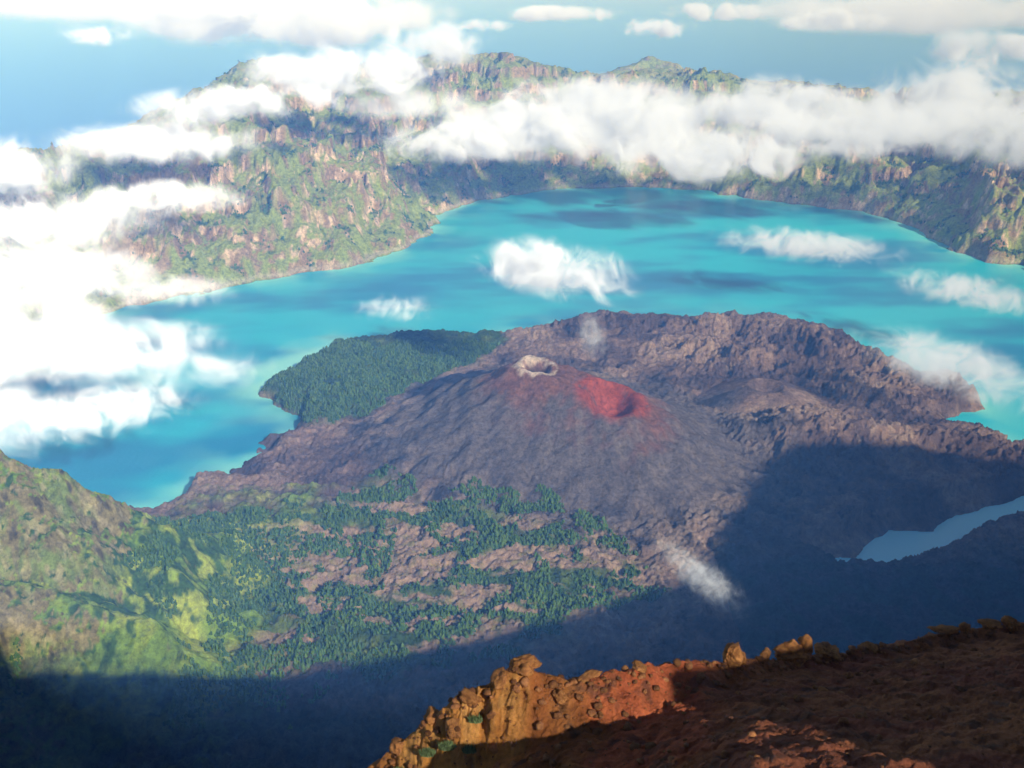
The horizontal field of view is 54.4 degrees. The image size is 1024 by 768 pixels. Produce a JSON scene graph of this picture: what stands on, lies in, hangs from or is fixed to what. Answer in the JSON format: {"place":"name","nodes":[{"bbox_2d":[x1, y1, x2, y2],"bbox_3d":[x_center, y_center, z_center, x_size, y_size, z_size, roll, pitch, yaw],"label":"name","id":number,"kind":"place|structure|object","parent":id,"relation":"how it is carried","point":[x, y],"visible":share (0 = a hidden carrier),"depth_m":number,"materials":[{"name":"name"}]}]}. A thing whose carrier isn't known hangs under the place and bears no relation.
{"place":"outdoors","nodes":[
{"label":"outdoors","id":0,"kind":"place"},
{"bbox_2d":[0,49,1023,767],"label":"caldera terrain","id":1,"kind":"structure","parent":0,"point":[746,481],"depth_m":36.00,"materials":[{"name":"brown stone"}]},
{"bbox_2d":[7,338,671,730],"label":"pine forest","id":2,"kind":"object","parent":1,"relation":"on","point":[313,376],"visible":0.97,"depth_m":28.64,"materials":[{"name":"green plant"}]},
{"bbox_2d":[0,51,1023,325],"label":"distant forest","id":3,"kind":"object","parent":1,"relation":"on","point":[76,233],"visible":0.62,"depth_m":76.00,"materials":[{"name":"green plant"}]},
{"bbox_2d":[0,187,1023,562],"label":"lake","id":4,"kind":"structure","parent":0,"point":[156,403],"depth_m":53.93,"materials":[{"name":"liquid"}]},
{"bbox_2d":[0,0,1023,151],"bbox_3d":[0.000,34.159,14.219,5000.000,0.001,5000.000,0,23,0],"label":"sea","id":5,"kind":"structure","parent":0,"point":[70,70],"depth_m":554.86,"materials":[{"name":"blue liquid"}]},
{"bbox_2d":[367,622,1023,767],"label":"foreground ridge","id":6,"kind":"structure","parent":0,"point":[779,739],"depth_m":0.58,"materials":[{"name":"brown stone"}]},
{"bbox_2d":[389,737,404,753],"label":"boulder","id":7,"kind":"object","parent":6,"relation":"on","point":[396,745],"visible":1,"depth_m":0.62,"materials":[{"name":"brown stone"}]},
{"bbox_2d":[423,706,438,725],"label":"boulder","id":8,"kind":"object","parent":6,"relation":"on","point":[430,716],"visible":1,"depth_m":0.61,"materials":[{"name":"brown stone"}]},
{"bbox_2d":[393,713,482,767],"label":"alpine plants","id":9,"kind":"object","parent":6,"relation":"on","point":[427,752],"visible":1,"depth_m":0.59,"materials":[{"name":"green plant"}]},
{"bbox_2d":[445,718,460,738],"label":"boulder","id":10,"kind":"object","parent":6,"relation":"on","point":[451,724],"visible":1,"depth_m":0.59,"materials":[{"name":"brown stone"}]},
{"bbox_2d":[459,687,481,707],"bbox_3d":[-0.026,0.189,0.602,0.015,0.011,0.011,13,26,29],"label":"boulder","id":11,"kind":"object","parent":6,"relation":"on","point":[468,697],"visible":1,"depth_m":0.60,"materials":[{"name":"brown stone"}]},
{"bbox_2d":[490,667,506,689],"bbox_3d":[-0.008,0.177,0.598,0.010,0.008,0.023,6,23,14],"label":"boulder","id":12,"kind":"object","parent":6,"relation":"on","point":[498,678],"visible":1,"depth_m":0.59,"materials":[{"name":"brown stone"}]},
{"bbox_2d":[509,654,541,676],"bbox_3d":[0.007,0.169,0.602,0.017,0.014,0.017,18,29,36],"label":"boulder","id":13,"kind":"object","parent":6,"relation":"on","point":[525,665],"visible":1,"depth_m":0.60,"materials":[{"name":"brown stone"}]},
{"bbox_2d":[552,688,567,703],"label":"boulder","id":14,"kind":"object","parent":6,"relation":"on","point":[559,696],"visible":1,"depth_m":0.59,"materials":[{"name":"brown stone"}]},
{"bbox_2d":[577,669,602,683],"bbox_3d":[0.048,0.180,0.611,0.018,0.006,0.009,-16,28,-34],"label":"boulder","id":15,"kind":"object","parent":6,"relation":"on","point":[585,676],"visible":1,"depth_m":0.61,"materials":[{"name":"brown stone"}]},
{"bbox_2d":[632,660,646,672],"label":"boulder","id":16,"kind":"object","parent":6,"relation":"on","point":[640,666],"visible":1,"depth_m":0.62,"materials":[{"name":"brown stone"}]},
{"bbox_2d":[378,624,1023,767],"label":"scree stones","id":17,"kind":"object","parent":6,"relation":"on","point":[817,658],"visible":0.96,"depth_m":0.60,"materials":[{"name":"brown stone"}]},
{"bbox_2d":[722,642,743,667],"bbox_3d":[0.146,0.180,0.660,0.013,0.019,0.018,2,23,5],"label":"boulder","id":18,"kind":"object","parent":6,"relation":"on","point":[732,657],"visible":1,"depth_m":0.66,"materials":[{"name":"brown stone"}]},
{"bbox_2d":[742,651,745,664],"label":"boulder","id":19,"kind":"object","parent":6,"relation":"on","point":[744,659],"visible":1,"depth_m":0.66,"materials":[{"name":"brown stone"}]},
{"bbox_2d":[760,647,770,658],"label":"boulder","id":20,"kind":"object","parent":6,"relation":"on","point":[765,652],"visible":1,"depth_m":0.68,"materials":[{"name":"brown stone"}]},
{"bbox_2d":[773,639,809,666],"bbox_3d":[0.196,0.188,0.693,0.028,0.019,0.017,-5,23,-12],"label":"boulder","id":21,"kind":"object","parent":6,"relation":"on","point":[792,650],"visible":1,"depth_m":0.69,"materials":[{"name":"brown stone"}]},
{"bbox_2d":[798,634,812,654],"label":"boulder","id":22,"kind":"object","parent":6,"relation":"on","point":[805,641],"visible":1,"depth_m":0.69,"materials":[{"name":"brown stone"}]},
{"bbox_2d":[814,642,839,663],"bbox_3d":[0.225,0.194,0.711,0.018,0.011,0.021,1,23,3],"label":"boulder","id":23,"kind":"object","parent":6,"relation":"on","point":[828,651],"visible":1,"depth_m":0.71,"materials":[{"name":"brown stone"}]},
{"bbox_2d":[860,641,877,652],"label":"boulder","id":24,"kind":"object","parent":6,"relation":"on","point":[872,647],"visible":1,"depth_m":0.73,"materials":[{"name":"brown stone"}]},
{"bbox_2d":[927,624,959,634],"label":"boulder","id":25,"kind":"object","parent":6,"relation":"on","point":[947,630],"visible":1,"depth_m":0.78,"materials":[{"name":"brown stone"}]},
{"bbox_2d":[959,622,970,632],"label":"boulder","id":26,"kind":"object","parent":6,"relation":"on","point":[964,626],"visible":1,"depth_m":0.78,"materials":[{"name":"brown stone"}]},
{"bbox_2d":[977,618,1002,628],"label":"boulder","id":27,"kind":"object","parent":6,"relation":"on","point":[990,623],"visible":1,"depth_m":0.80,"materials":[{"name":"brown stone"}]},
{"bbox_2d":[1001,615,1021,632],"bbox_3d":[0.402,0.192,0.799,0.014,0.013,0.015,-12,25,-26],"label":"boulder","id":28,"kind":"object","parent":6,"relation":"on","point":[1012,624],"visible":1,"depth_m":0.80,"materials":[{"name":"brown stone"}]}
]}

